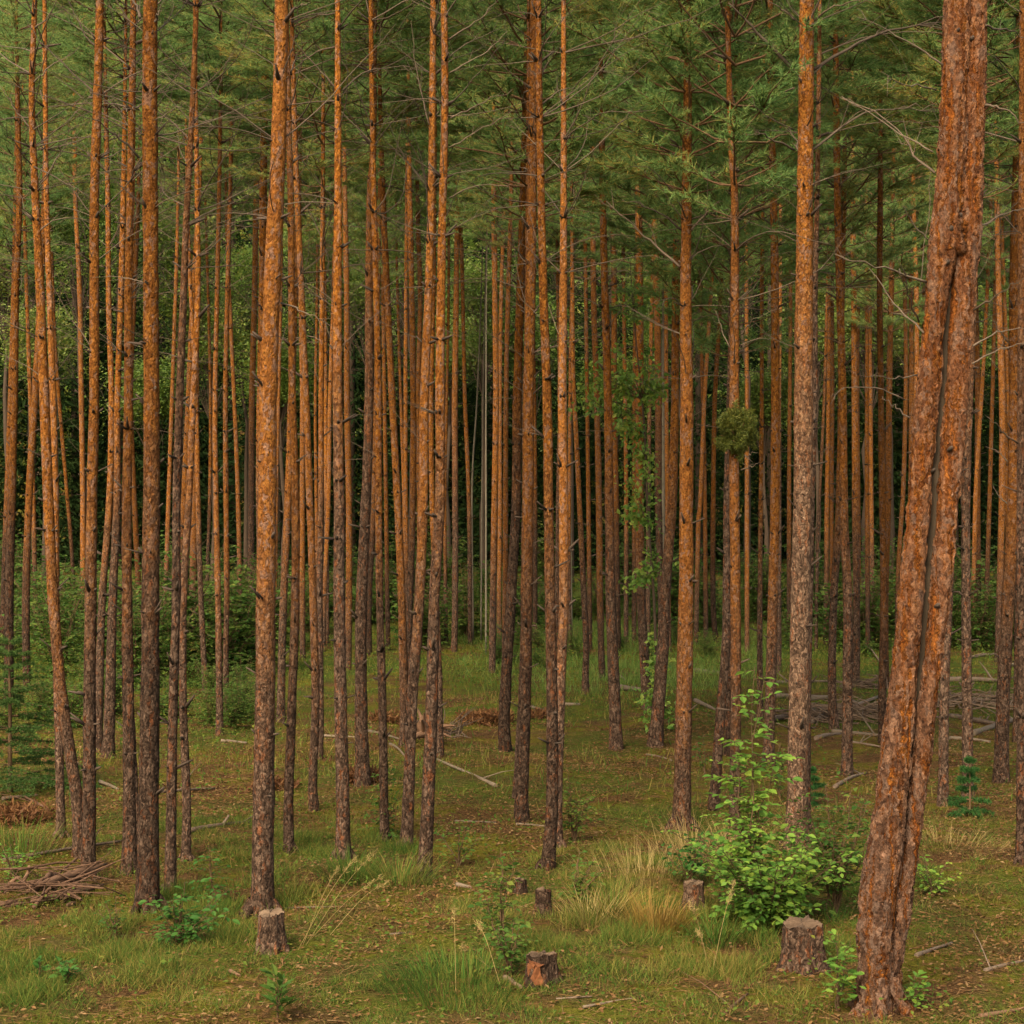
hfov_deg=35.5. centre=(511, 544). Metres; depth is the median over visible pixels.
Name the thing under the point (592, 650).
bracken
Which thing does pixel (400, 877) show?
grass tuft
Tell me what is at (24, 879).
dead branch
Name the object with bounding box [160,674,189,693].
shrub
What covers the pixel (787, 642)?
shrub
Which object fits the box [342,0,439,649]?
pine tree
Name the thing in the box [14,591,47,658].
shrub
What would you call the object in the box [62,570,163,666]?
shrub
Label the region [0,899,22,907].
rotten log
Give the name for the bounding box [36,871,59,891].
rotten log
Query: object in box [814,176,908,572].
spruce tree
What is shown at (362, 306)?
broadleaf tree
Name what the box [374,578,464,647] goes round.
shrub
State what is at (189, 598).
shrub
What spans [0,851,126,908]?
brushwood
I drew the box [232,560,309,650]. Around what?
shrub
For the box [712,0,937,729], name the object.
pine tree
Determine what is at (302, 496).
pine tree
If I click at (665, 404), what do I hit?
pine tree
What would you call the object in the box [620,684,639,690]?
fallen log
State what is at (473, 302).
broadleaf tree
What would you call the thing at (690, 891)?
tree stump
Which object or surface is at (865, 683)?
brushwood
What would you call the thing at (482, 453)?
birch tree
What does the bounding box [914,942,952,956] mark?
fallen branch
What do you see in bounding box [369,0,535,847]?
pine tree
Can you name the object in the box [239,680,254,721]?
shrub
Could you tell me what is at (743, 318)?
broadleaf tree
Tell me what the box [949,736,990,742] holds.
fallen branch
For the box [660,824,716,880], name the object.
bush
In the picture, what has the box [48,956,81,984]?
seedling
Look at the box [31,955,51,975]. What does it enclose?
seedling
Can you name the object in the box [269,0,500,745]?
pine tree
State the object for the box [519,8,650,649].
pine tree
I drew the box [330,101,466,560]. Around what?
spruce tree
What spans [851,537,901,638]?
shrub
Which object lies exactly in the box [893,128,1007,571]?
spruce tree
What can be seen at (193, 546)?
pine tree
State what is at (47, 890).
dead branch
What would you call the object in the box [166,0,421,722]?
pine tree
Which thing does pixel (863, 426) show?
spruce tree
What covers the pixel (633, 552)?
pine tree
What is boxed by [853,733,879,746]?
fallen branch
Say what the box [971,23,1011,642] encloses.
pine tree
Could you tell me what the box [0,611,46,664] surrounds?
shrub
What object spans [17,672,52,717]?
shrub
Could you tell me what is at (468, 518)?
pine tree
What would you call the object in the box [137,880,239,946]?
bush
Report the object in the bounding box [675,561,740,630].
shrub
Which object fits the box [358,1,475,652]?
pine tree
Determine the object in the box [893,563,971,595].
shrub
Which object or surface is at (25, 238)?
pine tree
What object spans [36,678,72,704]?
shrub
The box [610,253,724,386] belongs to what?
broadleaf tree
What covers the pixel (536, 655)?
shrub
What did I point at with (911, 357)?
pine tree
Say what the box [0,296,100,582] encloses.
broadleaf tree
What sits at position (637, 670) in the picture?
lush grass
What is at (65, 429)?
spruce tree
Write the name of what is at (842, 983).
sapling
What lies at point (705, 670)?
fallen log
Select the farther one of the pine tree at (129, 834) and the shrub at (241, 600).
the shrub at (241, 600)
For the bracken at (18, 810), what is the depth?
16.29 m
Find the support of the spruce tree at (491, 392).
on the ground at (552, 999)
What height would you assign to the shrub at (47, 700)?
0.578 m
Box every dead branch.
[0,876,20,893]
[23,865,30,881]
[31,887,50,908]
[222,815,229,825]
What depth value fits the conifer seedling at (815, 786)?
17.43 m
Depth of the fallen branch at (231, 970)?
10.59 m
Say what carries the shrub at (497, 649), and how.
on the ground at (552, 999)
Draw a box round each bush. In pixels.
[0,843,40,879]
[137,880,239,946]
[555,850,605,904]
[562,775,601,841]
[660,821,862,935]
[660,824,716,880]
[781,771,874,916]
[916,855,962,895]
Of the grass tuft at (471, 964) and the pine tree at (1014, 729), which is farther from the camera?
the pine tree at (1014, 729)
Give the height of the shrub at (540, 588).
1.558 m
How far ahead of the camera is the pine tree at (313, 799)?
16.71 m
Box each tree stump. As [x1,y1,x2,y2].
[254,907,290,954]
[513,877,527,894]
[522,950,563,988]
[533,887,553,917]
[679,879,706,909]
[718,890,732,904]
[776,915,832,975]
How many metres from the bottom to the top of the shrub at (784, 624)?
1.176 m
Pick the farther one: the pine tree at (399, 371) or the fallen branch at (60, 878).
the pine tree at (399, 371)
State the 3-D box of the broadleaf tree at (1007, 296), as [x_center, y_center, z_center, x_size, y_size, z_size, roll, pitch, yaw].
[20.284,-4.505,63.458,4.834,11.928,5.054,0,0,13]
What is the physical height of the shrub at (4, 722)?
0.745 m
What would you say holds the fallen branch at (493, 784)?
on the ground at (552, 999)
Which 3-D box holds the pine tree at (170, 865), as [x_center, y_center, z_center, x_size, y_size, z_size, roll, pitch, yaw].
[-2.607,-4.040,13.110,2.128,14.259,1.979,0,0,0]
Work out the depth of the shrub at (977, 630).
41.14 m
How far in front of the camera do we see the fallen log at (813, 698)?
29.07 m
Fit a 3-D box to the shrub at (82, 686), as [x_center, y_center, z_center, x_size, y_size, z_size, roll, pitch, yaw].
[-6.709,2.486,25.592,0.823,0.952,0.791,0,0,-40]
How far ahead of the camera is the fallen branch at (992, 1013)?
9.59 m
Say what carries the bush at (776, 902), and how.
on the ground at (552, 999)
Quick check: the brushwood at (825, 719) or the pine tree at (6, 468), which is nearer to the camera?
the brushwood at (825, 719)
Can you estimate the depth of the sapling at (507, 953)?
10.10 m
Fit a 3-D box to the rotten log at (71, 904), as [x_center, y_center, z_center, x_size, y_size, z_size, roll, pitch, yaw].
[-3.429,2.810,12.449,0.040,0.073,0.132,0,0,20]
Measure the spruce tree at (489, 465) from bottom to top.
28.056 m
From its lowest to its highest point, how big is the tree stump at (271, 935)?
0.371 m
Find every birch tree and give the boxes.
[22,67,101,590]
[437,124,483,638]
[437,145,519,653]
[450,148,518,639]
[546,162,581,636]
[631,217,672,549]
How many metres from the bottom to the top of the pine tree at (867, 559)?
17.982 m
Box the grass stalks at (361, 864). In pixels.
[298,848,389,949]
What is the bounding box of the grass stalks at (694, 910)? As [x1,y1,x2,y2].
[689,881,735,971]
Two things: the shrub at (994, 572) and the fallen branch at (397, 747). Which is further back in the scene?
the shrub at (994, 572)
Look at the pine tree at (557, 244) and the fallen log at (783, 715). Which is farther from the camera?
the pine tree at (557, 244)
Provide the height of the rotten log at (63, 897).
0.085 m
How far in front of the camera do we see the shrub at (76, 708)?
24.84 m
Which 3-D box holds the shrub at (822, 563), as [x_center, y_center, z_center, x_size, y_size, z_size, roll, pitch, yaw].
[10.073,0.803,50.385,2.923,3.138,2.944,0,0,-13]
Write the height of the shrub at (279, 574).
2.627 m
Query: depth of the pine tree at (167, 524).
41.49 m
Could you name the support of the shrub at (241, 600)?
on the ground at (552, 999)
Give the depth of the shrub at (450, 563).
59.18 m
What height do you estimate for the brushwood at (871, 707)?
0.516 m
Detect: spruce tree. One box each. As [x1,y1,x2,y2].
[0,6,110,573]
[0,183,42,550]
[0,441,18,558]
[15,54,138,564]
[59,80,173,571]
[97,54,223,553]
[121,118,243,566]
[170,126,291,563]
[210,102,333,573]
[254,156,383,564]
[289,104,416,571]
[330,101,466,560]
[382,73,502,568]
[448,201,543,556]
[451,21,604,573]
[508,227,604,561]
[554,234,656,575]
[604,215,716,556]
[643,166,763,576]
[676,220,792,559]
[707,166,834,568]
[781,212,879,557]
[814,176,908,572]
[834,213,971,557]
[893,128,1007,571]
[958,203,1008,554]
[970,225,1009,566]
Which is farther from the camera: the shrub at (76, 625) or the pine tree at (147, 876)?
the shrub at (76, 625)
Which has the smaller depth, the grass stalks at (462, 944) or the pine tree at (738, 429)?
the grass stalks at (462, 944)
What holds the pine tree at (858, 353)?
on the ground at (552, 999)
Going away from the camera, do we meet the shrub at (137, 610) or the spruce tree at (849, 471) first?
the shrub at (137, 610)
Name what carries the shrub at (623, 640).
on the ground at (552, 999)
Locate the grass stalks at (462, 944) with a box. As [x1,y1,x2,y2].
[448,907,499,988]
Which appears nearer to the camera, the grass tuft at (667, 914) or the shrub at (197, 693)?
the grass tuft at (667, 914)
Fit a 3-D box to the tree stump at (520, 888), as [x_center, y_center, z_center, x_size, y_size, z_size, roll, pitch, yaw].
[0.072,2.824,13.084,0.140,0.218,0.118,0,0,0]
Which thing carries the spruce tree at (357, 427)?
on the ground at (552, 999)
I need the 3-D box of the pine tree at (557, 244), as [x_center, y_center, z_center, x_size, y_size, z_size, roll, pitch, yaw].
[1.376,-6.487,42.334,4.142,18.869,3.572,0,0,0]
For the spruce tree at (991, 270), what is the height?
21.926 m
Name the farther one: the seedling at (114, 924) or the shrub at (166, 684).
the shrub at (166, 684)
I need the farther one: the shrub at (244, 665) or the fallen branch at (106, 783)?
the shrub at (244, 665)
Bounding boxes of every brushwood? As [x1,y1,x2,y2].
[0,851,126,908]
[418,707,481,737]
[746,701,877,725]
[788,690,989,723]
[820,673,980,689]
[867,688,1012,714]
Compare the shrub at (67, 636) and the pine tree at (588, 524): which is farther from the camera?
the pine tree at (588, 524)
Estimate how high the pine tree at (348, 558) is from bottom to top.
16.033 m
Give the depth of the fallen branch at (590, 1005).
9.58 m
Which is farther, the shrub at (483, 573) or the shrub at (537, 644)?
the shrub at (483, 573)
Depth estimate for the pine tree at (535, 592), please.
42.87 m
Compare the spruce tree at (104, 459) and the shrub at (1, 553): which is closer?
the shrub at (1, 553)
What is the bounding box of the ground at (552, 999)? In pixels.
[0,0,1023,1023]
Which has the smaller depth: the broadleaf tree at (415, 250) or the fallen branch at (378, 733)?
the fallen branch at (378, 733)
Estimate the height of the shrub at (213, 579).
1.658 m
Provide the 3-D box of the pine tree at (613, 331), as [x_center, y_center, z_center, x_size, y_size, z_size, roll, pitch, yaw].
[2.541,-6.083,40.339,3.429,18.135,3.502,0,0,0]
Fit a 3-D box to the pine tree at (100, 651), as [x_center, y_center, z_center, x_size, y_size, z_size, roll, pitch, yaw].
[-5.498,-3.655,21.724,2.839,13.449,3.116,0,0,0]
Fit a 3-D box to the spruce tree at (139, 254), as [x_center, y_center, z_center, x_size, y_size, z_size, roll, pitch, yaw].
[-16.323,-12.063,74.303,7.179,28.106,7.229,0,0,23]
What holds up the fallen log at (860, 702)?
on the ground at (552, 999)
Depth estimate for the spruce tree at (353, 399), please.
67.64 m
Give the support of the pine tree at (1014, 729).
on the ground at (552, 999)
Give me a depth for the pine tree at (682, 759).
15.88 m
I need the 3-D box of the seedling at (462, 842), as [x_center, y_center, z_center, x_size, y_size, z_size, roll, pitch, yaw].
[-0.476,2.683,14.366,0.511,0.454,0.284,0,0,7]
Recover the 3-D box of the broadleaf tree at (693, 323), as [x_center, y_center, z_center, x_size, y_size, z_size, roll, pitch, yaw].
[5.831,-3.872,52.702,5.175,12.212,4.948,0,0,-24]
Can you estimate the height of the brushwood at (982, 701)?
0.474 m
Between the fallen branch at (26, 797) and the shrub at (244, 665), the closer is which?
the fallen branch at (26, 797)
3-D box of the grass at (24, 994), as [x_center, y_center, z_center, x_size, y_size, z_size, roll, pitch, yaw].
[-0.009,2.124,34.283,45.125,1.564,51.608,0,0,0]
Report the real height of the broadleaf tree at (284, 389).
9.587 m
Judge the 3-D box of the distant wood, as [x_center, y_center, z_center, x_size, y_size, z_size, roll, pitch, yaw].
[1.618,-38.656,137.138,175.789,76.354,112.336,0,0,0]
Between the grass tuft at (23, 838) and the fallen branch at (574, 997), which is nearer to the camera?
the fallen branch at (574, 997)
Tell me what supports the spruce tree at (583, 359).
on the ground at (552, 999)
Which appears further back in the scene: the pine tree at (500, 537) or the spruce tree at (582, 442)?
the spruce tree at (582, 442)
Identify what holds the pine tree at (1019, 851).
on the ground at (552, 999)
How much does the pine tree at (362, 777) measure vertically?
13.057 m
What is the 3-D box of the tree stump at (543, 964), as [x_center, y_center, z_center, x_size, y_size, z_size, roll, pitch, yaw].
[0.191,2.663,9.976,0.272,0.271,0.266,0,0,0]
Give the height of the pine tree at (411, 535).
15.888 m
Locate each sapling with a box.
[186,846,237,901]
[356,768,402,839]
[468,851,537,958]
[488,919,526,974]
[700,669,804,923]
[766,749,787,798]
[820,929,865,1011]
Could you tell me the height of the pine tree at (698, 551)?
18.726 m
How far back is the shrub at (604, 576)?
52.92 m
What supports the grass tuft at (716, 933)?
on the ground at (552, 999)
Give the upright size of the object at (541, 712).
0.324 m
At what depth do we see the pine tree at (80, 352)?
41.08 m
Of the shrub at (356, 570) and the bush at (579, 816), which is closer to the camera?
the bush at (579, 816)
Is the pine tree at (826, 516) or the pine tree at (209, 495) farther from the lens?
the pine tree at (209, 495)
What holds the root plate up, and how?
on the ground at (552, 999)
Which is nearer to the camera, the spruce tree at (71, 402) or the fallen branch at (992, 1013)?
the fallen branch at (992, 1013)
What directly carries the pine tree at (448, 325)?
on the ground at (552, 999)
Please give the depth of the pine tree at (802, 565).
14.62 m
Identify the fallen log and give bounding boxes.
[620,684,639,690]
[693,668,718,673]
[763,707,822,720]
[776,693,788,698]
[811,695,827,700]
[811,695,877,723]
[831,707,877,736]
[949,713,994,723]
[950,661,996,681]
[973,705,1012,735]
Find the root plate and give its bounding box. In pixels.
[405,708,454,739]
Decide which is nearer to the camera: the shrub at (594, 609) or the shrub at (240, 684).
the shrub at (240, 684)
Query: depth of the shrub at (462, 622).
44.93 m
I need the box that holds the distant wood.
[0,0,1011,520]
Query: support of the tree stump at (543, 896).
on the ground at (552, 999)
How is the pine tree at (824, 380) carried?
on the ground at (552, 999)
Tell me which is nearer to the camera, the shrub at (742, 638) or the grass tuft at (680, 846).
the grass tuft at (680, 846)
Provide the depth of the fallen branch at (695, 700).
28.16 m
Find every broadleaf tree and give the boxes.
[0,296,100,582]
[26,116,161,511]
[76,352,208,445]
[112,197,246,487]
[159,287,257,580]
[202,237,287,580]
[222,328,359,572]
[249,201,365,563]
[308,223,425,578]
[348,134,487,602]
[435,249,537,581]
[468,282,590,416]
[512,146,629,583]
[568,345,668,509]
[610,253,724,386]
[617,250,764,419]
[707,128,795,587]
[711,359,822,571]
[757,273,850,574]
[818,271,921,595]
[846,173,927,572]
[861,265,991,382]
[919,279,1008,510]
[979,288,1008,368]
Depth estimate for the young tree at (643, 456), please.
23.90 m
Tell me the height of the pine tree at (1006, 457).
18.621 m
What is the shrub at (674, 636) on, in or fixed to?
on the ground at (552, 999)
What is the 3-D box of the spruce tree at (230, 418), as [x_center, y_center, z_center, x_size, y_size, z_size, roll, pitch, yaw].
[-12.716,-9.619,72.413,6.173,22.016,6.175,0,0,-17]
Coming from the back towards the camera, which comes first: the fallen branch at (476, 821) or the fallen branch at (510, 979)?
the fallen branch at (476, 821)
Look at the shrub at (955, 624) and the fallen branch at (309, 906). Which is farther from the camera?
the shrub at (955, 624)
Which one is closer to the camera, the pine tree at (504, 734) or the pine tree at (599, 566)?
the pine tree at (504, 734)
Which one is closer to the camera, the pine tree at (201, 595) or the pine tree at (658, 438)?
the pine tree at (201, 595)
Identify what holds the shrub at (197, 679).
on the ground at (552, 999)
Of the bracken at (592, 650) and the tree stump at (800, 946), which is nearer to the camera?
the tree stump at (800, 946)
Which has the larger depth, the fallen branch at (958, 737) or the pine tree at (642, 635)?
the pine tree at (642, 635)
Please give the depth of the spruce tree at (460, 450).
68.43 m
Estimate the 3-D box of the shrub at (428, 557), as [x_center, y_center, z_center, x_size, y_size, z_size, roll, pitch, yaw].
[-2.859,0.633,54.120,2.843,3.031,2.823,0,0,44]
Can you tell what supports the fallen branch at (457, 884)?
on the ground at (552, 999)
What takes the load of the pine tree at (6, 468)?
on the ground at (552, 999)
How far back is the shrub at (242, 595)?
35.34 m
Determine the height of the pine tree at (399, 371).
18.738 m
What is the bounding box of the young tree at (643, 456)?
[555,262,678,732]
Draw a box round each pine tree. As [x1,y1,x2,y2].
[0,0,80,658]
[0,0,87,643]
[0,0,90,706]
[0,0,115,686]
[0,0,170,858]
[0,0,171,838]
[0,0,228,834]
[0,1,111,601]
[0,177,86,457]
[7,0,212,752]
[20,0,208,880]
[20,0,222,876]
[24,0,238,758]
[37,1,120,593]
[42,0,303,861]
[44,0,292,914]
[74,0,289,891]
[87,0,188,611]
[113,0,251,691]
[115,10,242,623]
[116,1,256,562]
[120,0,395,918]
[121,0,315,735]
[139,0,328,711]
[158,14,250,635]
[159,14,254,626]
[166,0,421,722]
[167,10,269,609]
[172,0,361,590]
[180,0,436,811]
[186,0,423,859]
[199,0,440,759]
[208,0,385,853]
[210,19,270,606]
[233,72,329,604]
[234,19,363,658]
[242,0,472,786]
[249,70,388,643]
[267,5,359,585]
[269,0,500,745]
[284,0,388,650]
[290,0,475,841]
[291,13,396,670]
[330,19,426,654]
[331,0,550,757]
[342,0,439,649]
[344,0,545,880]
[346,0,470,610]
[346,0,504,669]
[350,20,438,545]
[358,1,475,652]
[361,0,678,798]
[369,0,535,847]
[385,24,514,641]
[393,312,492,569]
[394,0,637,751]
[414,4,487,651]
[419,9,515,644]
[426,18,558,673]
[428,0,589,646]
[430,0,674,871]
[436,19,569,643]
[448,0,632,822]
[456,0,724,848]
[468,2,581,641]
[490,1,609,645]
[497,0,723,750]
[503,1,632,695]
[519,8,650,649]
[537,5,616,651]
[543,2,649,678]
[544,0,726,710]
[544,0,825,831]
[568,0,778,747]
[576,18,664,651]
[583,0,889,810]
[594,0,876,840]
[596,15,721,608]
[596,157,661,644]
[597,0,884,755]
[597,30,650,644]
[608,32,716,650]
[608,35,716,651]
[645,34,765,641]
[651,0,877,720]
[670,0,875,766]
[680,39,766,644]
[691,13,767,644]
[696,0,820,652]
[700,0,939,831]
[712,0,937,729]
[728,0,942,850]
[738,5,847,672]
[741,0,924,776]
[748,21,835,646]
[765,0,1011,744]
[783,35,890,646]
[787,13,869,650]
[812,155,862,583]
[813,12,919,686]
[813,14,929,646]
[814,19,938,690]
[818,33,889,615]
[821,18,921,642]
[825,0,1018,806]
[831,0,1023,1023]
[835,0,1018,797]
[859,4,935,629]
[860,0,1018,782]
[869,32,940,436]
[872,45,939,495]
[877,40,940,384]
[913,0,1023,864]
[914,8,1013,661]
[928,7,1016,742]
[933,80,1012,622]
[936,41,1012,648]
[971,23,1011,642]
[977,171,1010,536]
[978,14,1015,442]
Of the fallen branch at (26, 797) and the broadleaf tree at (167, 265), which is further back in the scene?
the broadleaf tree at (167, 265)
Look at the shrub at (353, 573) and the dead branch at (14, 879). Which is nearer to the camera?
the dead branch at (14, 879)
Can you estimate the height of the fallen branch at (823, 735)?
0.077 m
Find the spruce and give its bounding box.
[0,636,102,796]
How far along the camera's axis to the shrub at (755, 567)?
58.34 m
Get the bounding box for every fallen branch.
[1,794,37,799]
[2,794,49,809]
[2,824,121,861]
[26,860,107,890]
[30,883,106,902]
[98,780,118,789]
[162,763,215,792]
[191,816,252,831]
[221,739,246,743]
[228,969,240,976]
[284,906,343,908]
[368,729,398,739]
[389,743,404,755]
[436,758,512,786]
[455,820,495,822]
[455,882,471,888]
[502,974,522,987]
[516,823,544,825]
[556,996,591,998]
[565,702,579,705]
[582,997,634,1007]
[681,971,748,1013]
[693,698,715,710]
[776,680,827,683]
[814,732,840,739]
[833,763,866,788]
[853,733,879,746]
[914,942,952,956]
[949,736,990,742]
[972,653,994,658]
[972,929,1023,970]
[978,1007,1023,1016]
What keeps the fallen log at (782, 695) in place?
on the ground at (552, 999)
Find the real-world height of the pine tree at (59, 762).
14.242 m
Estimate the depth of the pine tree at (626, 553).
42.41 m
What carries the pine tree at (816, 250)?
on the ground at (552, 999)
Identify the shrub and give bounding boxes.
[0,530,31,583]
[0,532,43,592]
[0,571,108,674]
[0,577,32,619]
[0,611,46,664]
[0,686,30,731]
[14,554,100,649]
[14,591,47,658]
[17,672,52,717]
[29,690,69,718]
[30,558,121,656]
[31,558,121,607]
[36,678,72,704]
[48,676,82,725]
[62,568,140,665]
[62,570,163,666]
[65,608,83,664]
[65,674,119,718]
[68,656,121,706]
[81,584,187,690]
[81,665,137,712]
[105,588,212,686]
[108,537,241,675]
[117,587,192,663]
[135,682,178,721]
[159,530,241,612]
[159,537,210,597]
[159,592,206,659]
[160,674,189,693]
[160,688,201,716]
[187,589,255,676]
[187,655,229,687]
[188,574,247,620]
[188,578,279,666]
[190,558,302,667]
[191,680,234,726]
[198,663,215,695]
[205,583,288,639]
[210,568,254,596]
[213,666,254,719]
[214,682,254,728]
[229,655,255,691]
[229,671,254,699]
[230,554,280,589]
[232,552,306,621]
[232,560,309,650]
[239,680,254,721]
[277,567,333,632]
[279,562,308,600]
[305,540,389,616]
[329,569,396,622]
[329,580,352,617]
[332,549,393,602]
[352,541,427,618]
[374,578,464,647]
[389,520,475,602]
[390,587,462,638]
[426,561,496,635]
[427,541,477,584]
[473,559,501,593]
[476,579,520,631]
[479,563,544,625]
[480,622,515,660]
[483,633,518,663]
[513,614,536,652]
[513,649,519,661]
[517,520,579,585]
[532,624,545,650]
[532,646,545,666]
[538,578,575,618]
[567,623,593,659]
[572,586,596,618]
[576,568,629,615]
[577,556,629,603]
[584,513,675,604]
[604,631,629,650]
[620,528,721,629]
[620,575,656,616]
[629,625,657,655]
[671,622,677,644]
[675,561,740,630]
[693,628,714,650]
[697,636,720,657]
[722,549,786,619]
[740,545,786,623]
[740,553,784,587]
[741,631,753,642]
[781,555,842,623]
[781,609,818,646]
[781,614,819,654]
[782,522,878,609]
[813,581,893,651]
[838,567,897,650]
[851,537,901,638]
[860,639,876,655]
[878,536,903,582]
[889,636,894,664]
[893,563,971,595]
[951,568,986,649]
[951,579,995,650]
[953,533,984,610]
[953,536,1004,635]
[971,559,1013,648]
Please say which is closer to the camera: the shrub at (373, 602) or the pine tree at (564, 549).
the pine tree at (564, 549)
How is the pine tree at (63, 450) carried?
on the ground at (552, 999)
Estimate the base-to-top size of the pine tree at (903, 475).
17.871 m
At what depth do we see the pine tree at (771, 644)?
20.18 m
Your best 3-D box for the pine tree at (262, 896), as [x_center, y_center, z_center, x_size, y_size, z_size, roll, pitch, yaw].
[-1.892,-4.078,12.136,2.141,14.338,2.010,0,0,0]
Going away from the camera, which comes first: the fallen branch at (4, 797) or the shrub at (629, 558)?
the fallen branch at (4, 797)
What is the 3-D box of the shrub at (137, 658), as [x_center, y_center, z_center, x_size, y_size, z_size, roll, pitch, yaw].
[-7.305,1.830,31.162,2.041,2.191,2.055,0,0,11]
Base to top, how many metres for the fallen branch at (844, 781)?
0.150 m
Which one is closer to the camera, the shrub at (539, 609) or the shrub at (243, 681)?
the shrub at (243, 681)
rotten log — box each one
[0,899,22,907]
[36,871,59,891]
[60,888,80,902]
[66,901,75,906]
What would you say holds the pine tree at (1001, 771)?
on the ground at (552, 999)
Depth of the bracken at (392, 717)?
24.95 m
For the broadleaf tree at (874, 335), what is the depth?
55.32 m
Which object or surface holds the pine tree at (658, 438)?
on the ground at (552, 999)
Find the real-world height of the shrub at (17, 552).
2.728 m
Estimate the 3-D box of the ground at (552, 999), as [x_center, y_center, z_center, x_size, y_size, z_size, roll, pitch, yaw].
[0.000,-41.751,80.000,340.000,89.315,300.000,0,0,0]
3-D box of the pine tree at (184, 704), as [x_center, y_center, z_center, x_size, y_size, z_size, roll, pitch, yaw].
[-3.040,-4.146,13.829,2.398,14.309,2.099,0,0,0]
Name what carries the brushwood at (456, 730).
on the ground at (552, 999)
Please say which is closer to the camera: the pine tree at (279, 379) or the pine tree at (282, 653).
the pine tree at (282, 653)
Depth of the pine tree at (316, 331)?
43.15 m
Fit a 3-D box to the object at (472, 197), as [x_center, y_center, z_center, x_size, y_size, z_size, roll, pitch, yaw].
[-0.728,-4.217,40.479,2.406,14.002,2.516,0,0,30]
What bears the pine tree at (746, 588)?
on the ground at (552, 999)
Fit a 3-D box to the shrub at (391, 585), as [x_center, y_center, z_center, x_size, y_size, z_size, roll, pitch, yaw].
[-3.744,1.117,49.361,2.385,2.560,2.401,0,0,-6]
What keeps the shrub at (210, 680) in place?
on the ground at (552, 999)
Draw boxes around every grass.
[0,586,1023,1023]
[452,582,787,695]
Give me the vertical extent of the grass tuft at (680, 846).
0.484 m
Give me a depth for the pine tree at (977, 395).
43.18 m
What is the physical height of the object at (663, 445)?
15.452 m
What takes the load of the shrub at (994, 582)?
on the ground at (552, 999)
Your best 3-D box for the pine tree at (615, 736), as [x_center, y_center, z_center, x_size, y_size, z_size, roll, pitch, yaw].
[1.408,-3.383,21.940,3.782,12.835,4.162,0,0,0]
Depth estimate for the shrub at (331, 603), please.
48.80 m
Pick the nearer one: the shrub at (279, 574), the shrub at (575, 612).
the shrub at (279, 574)
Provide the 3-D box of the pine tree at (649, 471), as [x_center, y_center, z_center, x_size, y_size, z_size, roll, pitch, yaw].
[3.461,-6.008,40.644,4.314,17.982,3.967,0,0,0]
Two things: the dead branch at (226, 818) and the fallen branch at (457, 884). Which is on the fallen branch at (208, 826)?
the dead branch at (226, 818)
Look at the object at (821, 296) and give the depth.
60.66 m
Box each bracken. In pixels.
[0,798,55,829]
[245,771,302,792]
[349,762,378,783]
[368,709,399,724]
[453,704,515,726]
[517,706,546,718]
[573,649,606,658]
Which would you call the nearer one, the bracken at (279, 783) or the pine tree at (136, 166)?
the pine tree at (136, 166)
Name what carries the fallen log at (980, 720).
on the ground at (552, 999)
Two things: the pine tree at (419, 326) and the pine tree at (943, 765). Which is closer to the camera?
the pine tree at (943, 765)
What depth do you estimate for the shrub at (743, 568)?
49.73 m
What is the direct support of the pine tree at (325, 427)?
on the ground at (552, 999)
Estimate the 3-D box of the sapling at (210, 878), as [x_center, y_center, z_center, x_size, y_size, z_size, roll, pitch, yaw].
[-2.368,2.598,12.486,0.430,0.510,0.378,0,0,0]
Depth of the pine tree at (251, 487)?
48.99 m
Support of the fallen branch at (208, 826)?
on the ground at (552, 999)
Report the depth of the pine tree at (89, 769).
13.28 m
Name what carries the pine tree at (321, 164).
on the ground at (552, 999)
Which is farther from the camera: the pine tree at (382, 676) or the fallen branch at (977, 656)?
the fallen branch at (977, 656)
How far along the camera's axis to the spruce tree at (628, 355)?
74.34 m
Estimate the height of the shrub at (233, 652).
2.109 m
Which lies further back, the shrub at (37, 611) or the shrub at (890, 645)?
the shrub at (37, 611)
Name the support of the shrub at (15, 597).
on the ground at (552, 999)
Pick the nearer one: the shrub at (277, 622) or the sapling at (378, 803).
the sapling at (378, 803)
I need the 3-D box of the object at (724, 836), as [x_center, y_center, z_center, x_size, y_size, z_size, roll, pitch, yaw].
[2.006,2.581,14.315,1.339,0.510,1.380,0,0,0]
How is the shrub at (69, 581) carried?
on the ground at (552, 999)
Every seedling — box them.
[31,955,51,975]
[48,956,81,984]
[94,894,127,937]
[258,962,299,1020]
[433,819,483,865]
[811,766,826,807]
[903,970,931,1007]
[947,755,994,818]
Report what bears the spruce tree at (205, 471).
on the ground at (552, 999)
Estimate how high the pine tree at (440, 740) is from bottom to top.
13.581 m
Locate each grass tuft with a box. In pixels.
[0,811,71,860]
[297,843,401,886]
[340,842,454,889]
[357,938,571,1011]
[528,878,648,929]
[544,829,717,894]
[549,873,677,922]
[604,881,702,936]
[624,806,738,862]
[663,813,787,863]
[671,902,761,950]
[918,821,1014,858]
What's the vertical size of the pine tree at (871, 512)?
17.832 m
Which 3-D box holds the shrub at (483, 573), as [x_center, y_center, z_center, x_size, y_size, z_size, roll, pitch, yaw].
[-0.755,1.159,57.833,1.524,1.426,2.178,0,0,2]
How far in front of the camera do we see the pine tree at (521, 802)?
16.24 m

